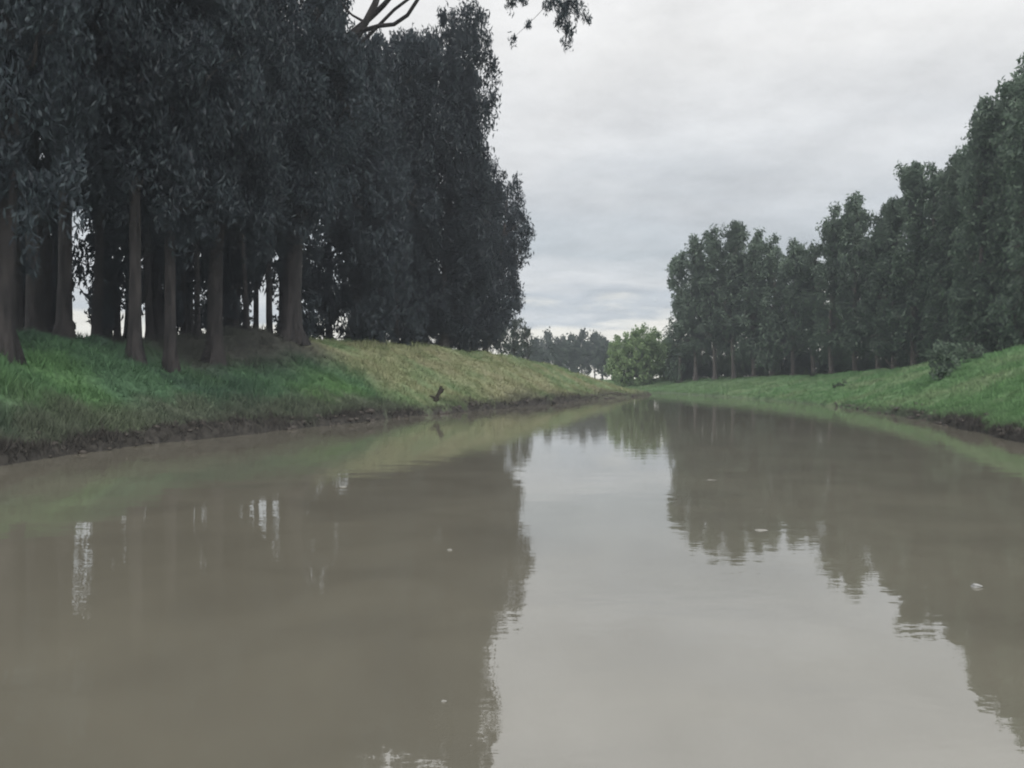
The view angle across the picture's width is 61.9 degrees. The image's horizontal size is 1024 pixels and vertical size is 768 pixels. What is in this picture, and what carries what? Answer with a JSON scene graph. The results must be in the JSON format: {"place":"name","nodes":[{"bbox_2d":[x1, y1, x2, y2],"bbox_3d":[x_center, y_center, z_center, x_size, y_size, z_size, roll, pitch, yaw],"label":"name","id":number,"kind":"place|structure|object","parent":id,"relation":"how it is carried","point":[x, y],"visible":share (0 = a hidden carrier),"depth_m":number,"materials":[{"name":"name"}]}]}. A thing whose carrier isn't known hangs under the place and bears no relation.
{"place":"outdoors","nodes":[
{"label":"outdoors","id":0,"kind":"place"},
{"bbox_2d":[0,392,1023,767],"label":"water","id":1,"kind":"structure","parent":0,"point":[616,582],"depth_m":5.17,"materials":[{"name":"liquid"}]},
{"bbox_2d":[0,328,1023,465],"bbox_3d":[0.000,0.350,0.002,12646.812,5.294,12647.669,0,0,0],"label":"ground","id":2,"kind":"structure","parent":0,"point":[216,431],"depth_m":28.51,"materials":[{"name":"plant"}]},
{"bbox_2d":[16,62,42,334],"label":"eucalyptus tree","id":3,"kind":"object","parent":2,"relation":"on","point":[19,307],"visible":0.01,"depth_m":24.98,"materials":[{"name":"brown plant"}]},
{"bbox_2d":[23,131,55,332],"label":"eucalyptus tree","id":4,"kind":"object","parent":2,"relation":"on","point":[48,281],"visible":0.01,"depth_m":27.98,"materials":[{"name":"brown plant"}]},
{"bbox_2d":[20,139,58,323],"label":"eucalyptus tree","id":5,"kind":"object","parent":2,"relation":"on","point":[54,223],"visible":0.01,"depth_m":31.09,"materials":[{"name":"brown plant"}]},
{"bbox_2d":[0,25,104,334],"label":"eucalyptus tree","id":6,"kind":"object","parent":2,"relation":"on","point":[35,315],"visible":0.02,"depth_m":22.91,"materials":[{"name":"green plant"}]},
{"bbox_2d":[0,0,128,363],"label":"eucalyptus tree","id":7,"kind":"object","parent":2,"relation":"on","point":[17,17],"visible":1,"depth_m":17.40,"materials":[{"name":"green plant"}]},
{"bbox_2d":[39,150,89,323],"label":"eucalyptus tree","id":8,"kind":"object","parent":2,"relation":"on","point":[54,269],"visible":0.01,"depth_m":35.91,"materials":[{"name":"green plant"}]},
{"bbox_2d":[0,0,169,339],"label":"eucalyptus tree","id":9,"kind":"object","parent":2,"relation":"on","point":[64,325],"visible":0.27,"depth_m":21.10,"materials":[{"name":"green plant"}]},
{"bbox_2d":[74,180,103,337],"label":"eucalyptus tree","id":10,"kind":"object","parent":2,"relation":"on","point":[97,319],"visible":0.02,"depth_m":26.96,"materials":[{"name":"brown plant"}]},
{"bbox_2d":[73,208,124,339],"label":"eucalyptus tree","id":11,"kind":"object","parent":2,"relation":"on","point":[85,312],"visible":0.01,"depth_m":43.86,"materials":[{"name":"green plant"}]},
{"bbox_2d":[52,66,153,336],"bbox_3d":[-14.345,-8.975,29.717,3.878,15.645,4.075,0,0,0],"label":"eucalyptus tree","id":12,"kind":"object","parent":2,"relation":"on","point":[108,307],"visible":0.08,"depth_m":29.36,"materials":[{"name":"green plant"}]},
{"bbox_2d":[86,291,125,336],"bbox_3d":[-18.727,-2.882,38.758,2.617,3.610,3.768,0,0,-14],"label":"shrub","id":13,"kind":"object","parent":2,"relation":"on","point":[88,321],"visible":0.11,"depth_m":39.45,"materials":[{"name":"green plant"}]},
{"bbox_2d":[105,176,123,341],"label":"eucalyptus tree","id":14,"kind":"object","parent":2,"relation":"on","point":[117,326],"visible":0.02,"depth_m":29.95,"materials":[{"name":"brown plant"}]},
{"bbox_2d":[22,0,220,365],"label":"eucalyptus tree","id":15,"kind":"object","parent":2,"relation":"on","point":[179,67],"visible":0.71,"depth_m":21.11,"materials":[{"name":"green plant"}]},
{"bbox_2d":[85,218,163,338],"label":"eucalyptus tree","id":16,"kind":"object","parent":2,"relation":"on","point":[124,335],"depth_m":37.74,"materials":[{"name":"green plant"}]},
{"bbox_2d":[143,209,155,339],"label":"eucalyptus tree","id":17,"kind":"object","parent":2,"relation":"on","point":[149,328],"depth_m":28.96,"materials":[{"name":"brown plant"}]},
{"bbox_2d":[121,190,188,338],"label":"eucalyptus tree","id":18,"kind":"object","parent":2,"relation":"on","point":[156,260],"visible":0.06,"depth_m":30.90,"materials":[{"name":"brown plant"}]},
{"bbox_2d":[121,244,207,315],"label":"eucalyptus tree","id":19,"kind":"object","parent":2,"relation":"on","point":[201,278],"depth_m":45.16,"materials":[{"name":"green plant"}]},
{"bbox_2d":[82,0,266,373],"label":"eucalyptus tree","id":20,"kind":"object","parent":2,"relation":"on","point":[243,109],"visible":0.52,"depth_m":22.44,"materials":[{"name":"green plant"}]},
{"bbox_2d":[159,220,209,333],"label":"eucalyptus tree","id":21,"kind":"object","parent":2,"relation":"on","point":[189,273],"visible":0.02,"depth_m":35.68,"materials":[{"name":"brown plant"}]},
{"bbox_2d":[163,308,206,333],"bbox_3d":[-14.957,-2.599,37.742,2.793,2.726,2.337,0,0,40],"label":"shrub","id":22,"kind":"object","parent":2,"relation":"on","point":[203,320],"visible":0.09,"depth_m":37.74,"materials":[{"name":"green plant"}]},
{"bbox_2d":[176,22,232,335],"bbox_3d":[-10.721,-7.858,28.712,2.609,12.843,4.199,0,0,-7],"label":"eucalyptus tree","id":23,"kind":"object","parent":2,"relation":"on","point":[197,329],"visible":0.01,"depth_m":28.98,"materials":[{"name":"brown plant"}]},
{"bbox_2d":[193,253,253,321],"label":"eucalyptus tree","id":24,"kind":"object","parent":2,"relation":"on","point":[203,301],"visible":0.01,"depth_m":46.08,"materials":[{"name":"green plant"}]},
{"bbox_2d":[200,287,256,332],"bbox_3d":[-13.718,-3.109,40.112,3.502,3.753,4.728,0,0,-34],"label":"shrub","id":25,"kind":"object","parent":2,"relation":"on","point":[225,321],"visible":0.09,"depth_m":39.98,"materials":[{"name":"green plant"}]},
{"bbox_2d":[174,0,304,365],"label":"eucalyptus tree","id":26,"kind":"object","parent":2,"relation":"on","point":[263,215],"visible":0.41,"depth_m":25.30,"materials":[{"name":"green plant"}]},
{"bbox_2d":[200,1,290,328],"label":"eucalyptus tree","id":27,"kind":"object","parent":2,"relation":"on","point":[234,260],"visible":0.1,"depth_m":32.35,"materials":[{"name":"green plant"}]},
{"bbox_2d":[229,0,288,329],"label":"eucalyptus tree","id":28,"kind":"object","parent":2,"relation":"on","point":[246,321],"visible":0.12,"depth_m":30.89,"materials":[{"name":"green plant"}]},
{"bbox_2d":[233,132,296,327],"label":"eucalyptus tree","id":29,"kind":"object","parent":2,"relation":"on","point":[256,307],"depth_m":41.25,"materials":[{"name":"green plant"}]},
{"bbox_2d":[265,2,295,332],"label":"eucalyptus tree","id":30,"kind":"object","parent":2,"relation":"on","point":[269,323],"visible":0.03,"depth_m":38.92,"materials":[{"name":"brown plant"}]},
{"bbox_2d":[247,11,322,319],"bbox_3d":[-12.521,-10.995,45.895,4.682,18.510,6.090,0,0,0],"label":"eucalyptus tree","id":31,"kind":"object","parent":2,"relation":"on","point":[279,289],"visible":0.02,"depth_m":45.93,"materials":[{"name":"green plant"}]},
{"bbox_2d":[271,290,328,338],"bbox_3d":[-10.133,-2.930,40.089,2.892,2.916,3.932,0,0,0],"label":"shrub","id":32,"kind":"object","parent":2,"relation":"on","point":[310,327],"visible":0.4,"depth_m":39.49,"materials":[{"name":"green plant"}]},
{"bbox_2d":[0,380,645,461],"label":"dead grass","id":33,"kind":"structure","parent":2,"relation":"on","point":[74,416],"depth_m":18.81,"materials":[{"name":"plant"}]},
{"bbox_2d":[0,322,649,456],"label":"grass","id":34,"kind":"structure","parent":2,"relation":"on","point":[15,379],"depth_m":23.07,"materials":[{"name":"plant"}]},
{"bbox_2d":[305,288,350,340],"bbox_3d":[-9.762,-3.355,45.235,3.189,4.086,3.560,0,0,-28],"label":"shrub","id":35,"kind":"object","parent":2,"relation":"on","point":[342,331],"visible":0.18,"depth_m":45.39,"materials":[{"name":"green plant"}]},
{"bbox_2d":[301,1,365,339],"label":"eucalyptus tree","id":36,"kind":"object","parent":2,"relation":"on","point":[312,282],"visible":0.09,"depth_m":44.14,"materials":[{"name":"green plant"}]},
{"bbox_2d":[319,28,414,344],"bbox_3d":[-7.321,-9.661,42.947,4.959,17.068,6.116,0,0,0],"label":"eucalyptus tree","id":37,"kind":"object","parent":2,"relation":"on","point":[364,272],"visible":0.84,"depth_m":42.21,"materials":[{"name":"green plant"}]},
{"bbox_2d":[347,22,454,345],"bbox_3d":[-6.475,-11.197,49.105,6.405,19.931,6.146,0,0,0],"label":"eucalyptus tree","id":38,"kind":"object","parent":2,"relation":"on","point":[421,208],"visible":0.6,"depth_m":47.92,"materials":[{"name":"green plant"}]},
{"bbox_2d":[247,0,592,344],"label":"eucalyptus tree","id":39,"kind":"object","parent":2,"relation":"on","point":[327,43],"visible":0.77,"depth_m":31.04,"materials":[{"name":"green plant"}]},
{"bbox_2d":[390,29,453,344],"bbox_3d":[-6.515,-12.710,58.038,5.905,21.965,6.953,0,0,0],"label":"eucalyptus tree","id":40,"kind":"object","parent":2,"relation":"on","point":[429,229],"visible":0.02,"depth_m":57.18,"materials":[{"name":"green plant"}]},
{"bbox_2d":[430,386,443,401],"bbox_3d":[-2.987,0.451,34.009,0.596,0.769,0.233,0,0,0],"label":"dead stump","id":41,"kind":"object","parent":2,"relation":"on","point":[439,392],"visible":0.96,"depth_m":33.95,"materials":[{"name":"brown wood"}]},
{"bbox_2d":[397,0,507,351],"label":"eucalyptus tree","id":42,"kind":"object","parent":2,"relation":"on","point":[456,96],"visible":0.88,"depth_m":48.96,"materials":[{"name":"green plant"}]},
{"bbox_2d":[426,305,482,350],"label":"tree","id":43,"kind":"object","parent":2,"relation":"on","point":[457,344],"visible":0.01,"depth_m":58.86,"materials":[{"name":"green plant"}]},
{"bbox_2d":[427,155,512,352],"bbox_3d":[-3.805,-9.071,58.242,7.757,14.920,6.553,0,0,0],"label":"eucalyptus tree","id":44,"kind":"object","parent":2,"relation":"on","point":[493,304],"visible":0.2,"depth_m":57.44,"materials":[{"name":"green plant"}]},
{"bbox_2d":[495,328,510,354],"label":"eucalyptus tree","id":45,"kind":"object","parent":2,"relation":"on","point":[502,340],"visible":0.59,"depth_m":76.07,"materials":[{"name":"green plant"}]},
{"bbox_2d":[481,171,536,351],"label":"eucalyptus tree","id":46,"kind":"object","parent":2,"relation":"on","point":[511,229],"visible":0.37,"depth_m":61.81,"materials":[{"name":"green plant"}]},
{"bbox_2d":[506,342,525,358],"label":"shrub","id":47,"kind":"object","parent":2,"relation":"on","point":[516,353],"visible":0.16,"depth_m":148.95,"materials":[{"name":"green plant"}]},
{"bbox_2d":[506,317,526,356],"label":"eucalyptus tree","id":48,"kind":"object","parent":2,"relation":"on","point":[515,336],"visible":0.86,"depth_m":79.67,"materials":[{"name":"green plant"}]},
{"bbox_2d":[11,390,1022,456],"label":"clods","id":49,"kind":"object","parent":2,"relation":"on","point":[1000,434],"visible":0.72,"depth_m":26.95,"materials":[{"name":"soil"}]},
{"bbox_2d":[520,326,533,359],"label":"eucalyptus tree","id":50,"kind":"object","parent":2,"relation":"on","point":[526,334],"visible":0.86,"depth_m":81.76,"materials":[{"name":"green plant"}]},
{"bbox_2d":[519,341,545,362],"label":"shrub","id":51,"kind":"object","parent":2,"relation":"on","point":[536,351],"visible":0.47,"depth_m":157.48,"materials":[{"name":"green plant"}]},
{"bbox_2d":[530,336,544,362],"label":"eucalyptus tree","id":52,"kind":"object","parent":2,"relation":"on","point":[536,340],"visible":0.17,"depth_m":169.77,"materials":[{"name":"green plant"}]},
{"bbox_2d":[535,345,554,363],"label":"shrub","id":53,"kind":"object","parent":2,"relation":"on","point":[543,358],"visible":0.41,"depth_m":164.59,"materials":[{"name":"green plant"}]},
{"bbox_2d":[541,326,555,363],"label":"eucalyptus tree","id":54,"kind":"object","parent":2,"relation":"on","point":[548,336],"visible":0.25,"depth_m":175.41,"materials":[{"name":"green plant"}]},
{"bbox_2d":[553,334,563,365],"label":"eucalyptus tree","id":55,"kind":"object","parent":2,"relation":"on","point":[557,339],"visible":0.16,"depth_m":180.47,"materials":[{"name":"green plant"}]},
{"bbox_2d":[546,338,572,368],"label":"shrub","id":56,"kind":"object","parent":2,"relation":"on","point":[556,359],"visible":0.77,"depth_m":149.43,"materials":[{"name":"green plant"}]},
{"bbox_2d":[560,331,578,370],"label":"eucalyptus tree","id":57,"kind":"object","parent":2,"relation":"on","point":[571,337],"visible":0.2,"depth_m":169.75,"materials":[{"name":"green plant"}]},
{"bbox_2d":[560,336,587,372],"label":"shrub","id":58,"kind":"object","parent":2,"relation":"on","point":[572,353],"visible":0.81,"depth_m":157.89,"materials":[{"name":"green plant"}]},
{"bbox_2d":[571,328,592,373],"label":"eucalyptus tree","id":59,"kind":"object","parent":2,"relation":"on","point":[582,336],"visible":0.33,"depth_m":175.67,"materials":[{"name":"green plant"}]},
{"bbox_2d":[578,339,599,375],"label":"shrub","id":60,"kind":"object","parent":2,"relation":"on","point":[585,366],"visible":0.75,"depth_m":165.87,"materials":[{"name":"green plant"}]},
{"bbox_2d":[585,329,601,377],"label":"eucalyptus tree","id":61,"kind":"object","parent":2,"relation":"on","point":[593,336],"visible":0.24,"depth_m":181.22,"materials":[{"name":"green plant"}]},
{"bbox_2d":[592,334,607,369],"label":"eucalyptus tree","id":62,"kind":"object","parent":2,"relation":"on","point":[599,345],"visible":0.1,"depth_m":169.54,"materials":[{"name":"green plant"}]},
{"bbox_2d":[590,337,611,379],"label":"eucalyptus tree","id":63,"kind":"object","parent":2,"relation":"on","point":[602,354],"visible":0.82,"depth_m":149.20,"materials":[{"name":"green plant"}]},
{"bbox_2d":[604,322,676,386],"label":"bush","id":64,"kind":"object","parent":2,"relation":"on","point":[621,366],"visible":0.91,"depth_m":96.48,"materials":[{"name":"green plant"}]},
{"bbox_2d":[662,250,697,382],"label":"eucalyptus tree","id":65,"kind":"object","parent":2,"relation":"on","point":[676,268],"visible":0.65,"depth_m":91.35,"materials":[{"name":"green plant"}]},
{"bbox_2d":[666,350,693,379],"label":"shrub","id":66,"kind":"object","parent":2,"relation":"on","point":[687,374],"visible":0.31,"depth_m":94.60,"materials":[{"name":"green plant"}]},
{"bbox_2d":[674,233,712,380],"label":"eucalyptus tree","id":67,"kind":"object","parent":2,"relation":"on","point":[691,294],"visible":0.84,"depth_m":88.98,"materials":[{"name":"green plant"}]},
{"bbox_2d":[685,255,720,377],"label":"eucalyptus tree","id":68,"kind":"object","parent":2,"relation":"on","point":[692,363],"visible":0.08,"depth_m":95.63,"materials":[{"name":"green plant"}]},
{"bbox_2d":[693,347,723,377],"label":"shrub","id":69,"kind":"object","parent":2,"relation":"on","point":[705,367],"visible":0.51,"depth_m":93.91,"materials":[{"name":"green plant"}]},
{"bbox_2d":[694,223,731,379],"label":"eucalyptus tree","id":70,"kind":"object","parent":2,"relation":"on","point":[712,262],"visible":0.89,"depth_m":87.00,"materials":[{"name":"green plant"}]},
{"bbox_2d":[709,259,741,377],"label":"eucalyptus tree","id":71,"kind":"object","parent":2,"relation":"on","point":[724,356],"visible":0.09,"depth_m":93.82,"materials":[{"name":"green plant"}]},
{"bbox_2d":[712,220,754,378],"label":"eucalyptus tree","id":72,"kind":"object","parent":2,"relation":"on","point":[736,236],"visible":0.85,"depth_m":85.13,"materials":[{"name":"green plant"}]},
{"bbox_2d":[717,351,751,377],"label":"shrub","id":73,"kind":"object","parent":2,"relation":"on","point":[742,370],"visible":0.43,"depth_m":91.76,"materials":[{"name":"green plant"}]},
{"bbox_2d":[730,226,767,376],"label":"eucalyptus tree","id":74,"kind":"object","parent":2,"relation":"on","point":[752,255],"visible":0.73,"depth_m":83.12,"materials":[{"name":"green plant"}]},
{"bbox_2d":[747,352,768,376],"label":"shrub","id":75,"kind":"object","parent":2,"relation":"on","point":[760,371],"visible":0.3,"depth_m":90.59,"materials":[{"name":"green plant"}]},
{"bbox_2d":[752,232,788,375],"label":"eucalyptus tree","id":76,"kind":"object","parent":2,"relation":"on","point":[769,357],"visible":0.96,"depth_m":81.04,"materials":[{"name":"green plant"}]},
{"bbox_2d":[762,253,792,373],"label":"eucalyptus tree","id":77,"kind":"object","parent":2,"relation":"on","point":[781,359],"visible":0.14,"depth_m":89.64,"materials":[{"name":"green plant"}]},
{"bbox_2d":[765,353,790,375],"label":"shrub","id":78,"kind":"object","parent":2,"relation":"on","point":[783,370],"visible":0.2,"depth_m":88.77,"materials":[{"name":"green plant"}]},
{"bbox_2d":[771,237,817,375],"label":"eucalyptus tree","id":79,"kind":"object","parent":2,"relation":"on","point":[791,273],"visible":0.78,"depth_m":78.88,"materials":[{"name":"green plant"}]},
{"bbox_2d":[785,277,824,366],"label":"eucalyptus tree","id":80,"kind":"object","parent":2,"relation":"on","point":[799,347],"visible":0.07,"depth_m":86.47,"materials":[{"name":"green plant"}]},
{"bbox_2d":[790,344,826,375],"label":"shrub","id":81,"kind":"object","parent":2,"relation":"on","point":[802,367],"visible":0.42,"depth_m":86.49,"materials":[{"name":"green plant"}]},
{"bbox_2d":[796,239,834,373],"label":"eucalyptus tree","id":82,"kind":"object","parent":2,"relation":"on","point":[806,264],"visible":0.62,"depth_m":77.11,"materials":[{"name":"green plant"}]},
{"bbox_2d":[808,200,852,373],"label":"eucalyptus tree","id":83,"kind":"object","parent":2,"relation":"on","point":[830,233],"visible":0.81,"depth_m":73.04,"materials":[{"name":"green plant"}]},
{"bbox_2d":[817,349,845,374],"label":"shrub","id":84,"kind":"object","parent":2,"relation":"on","point":[821,371],"visible":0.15,"depth_m":83.84,"materials":[{"name":"green plant"}]},
{"bbox_2d":[815,253,857,373],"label":"eucalyptus tree","id":85,"kind":"object","parent":2,"relation":"on","point":[820,361],"visible":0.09,"depth_m":83.46,"materials":[{"name":"green plant"}]},
{"bbox_2d":[829,191,880,371],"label":"eucalyptus tree","id":86,"kind":"object","parent":2,"relation":"on","point":[853,227],"visible":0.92,"depth_m":70.06,"materials":[{"name":"green plant"}]},
{"bbox_2d":[836,348,873,372],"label":"shrub","id":87,"kind":"object","parent":2,"relation":"on","point":[844,368],"visible":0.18,"depth_m":80.61,"materials":[{"name":"green plant"}]},
{"bbox_2d":[845,235,874,370],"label":"eucalyptus tree","id":88,"kind":"object","parent":2,"relation":"on","point":[865,364],"visible":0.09,"depth_m":79.36,"materials":[{"name":"green plant"}]},
{"bbox_2d":[868,355,889,369],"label":"shrub","id":89,"kind":"object","parent":2,"relation":"on","point":[884,362],"visible":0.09,"depth_m":77.99,"materials":[{"name":"green plant"}]},
{"bbox_2d":[855,213,905,368],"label":"eucalyptus tree","id":90,"kind":"object","parent":2,"relation":"on","point":[869,303],"visible":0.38,"depth_m":67.40,"materials":[{"name":"green plant"}]},
{"bbox_2d":[868,195,909,368],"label":"eucalyptus tree","id":91,"kind":"object","parent":2,"relation":"on","point":[891,222],"visible":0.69,"depth_m":64.97,"materials":[{"name":"green plant"}]},
{"bbox_2d":[882,159,930,365],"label":"eucalyptus tree","id":92,"kind":"object","parent":2,"relation":"on","point":[910,202],"visible":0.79,"depth_m":62.05,"materials":[{"name":"green plant"}]},
{"bbox_2d":[897,200,939,366],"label":"eucalyptus tree","id":93,"kind":"object","parent":2,"relation":"on","point":[906,362],"visible":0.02,"depth_m":72.40,"materials":[{"name":"green plant"}]},
{"bbox_2d":[913,161,947,363],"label":"eucalyptus tree","id":94,"kind":"object","parent":2,"relation":"on","point":[930,189],"visible":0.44,"depth_m":60.48,"materials":[{"name":"green plant"}]},
{"bbox_2d":[925,339,963,380],"bbox_3d":[18.174,-0.869,35.999,1.409,2.115,1.366,0,0,-39],"label":"bush","id":95,"kind":"object","parent":2,"relation":"on","point":[941,356],"visible":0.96,"depth_m":35.86,"materials":[{"name":"green plant"}]},
{"bbox_2d":[922,149,975,358],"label":"eucalyptus tree","id":96,"kind":"object","parent":2,"relation":"on","point":[948,189],"visible":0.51,"depth_m":57.14,"materials":[{"name":"green plant"}]},
{"bbox_2d":[945,140,988,355],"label":"eucalyptus tree","id":97,"kind":"object","parent":2,"relation":"on","point":[956,234],"visible":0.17,"depth_m":54.68,"materials":[{"name":"green plant"}]},
{"bbox_2d":[952,342,985,362],"bbox_3d":[20.936,-1.346,39.067,1.648,1.222,1.055,0,0,0],"label":"bush","id":98,"kind":"object","parent":2,"relation":"on","point":[975,353],"visible":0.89,"depth_m":38.93,"materials":[{"name":"green plant"}]},
{"bbox_2d":[937,92,1003,353],"bbox_3d":[28.451,-9.221,51.982,6.648,16.548,4.030,0,0,-33],"label":"eucalyptus tree","id":99,"kind":"object","parent":2,"relation":"on","point":[982,120],"visible":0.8,"depth_m":50.88,"materials":[{"name":"green plant"}]},
{"bbox_2d":[967,80,1023,352],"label":"eucalyptus tree","id":100,"kind":"object","parent":2,"relation":"on","point":[998,266],"visible":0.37,"depth_m":49.14,"materials":[{"name":"green plant"}]},
{"bbox_2d":[984,52,1023,349],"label":"eucalyptus tree","id":101,"kind":"object","parent":2,"relation":"on","point":[1012,327],"visible":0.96,"depth_m":46.19,"materials":[{"name":"green plant"}]},
{"bbox_2d":[40,0,1023,379],"label":"sky","id":102,"kind":"structure","parent":0,"point":[664,122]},
{"bbox_2d":[601,344,1023,438],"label":"grass","id":103,"kind":"structure","parent":0,"point":[992,389],"depth_m":35.36,"materials":[{"name":"plant"}]},
{"bbox_2d":[645,388,1023,441],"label":"dead grass","id":104,"kind":"structure","parent":0,"point":[985,406],"depth_m":24.62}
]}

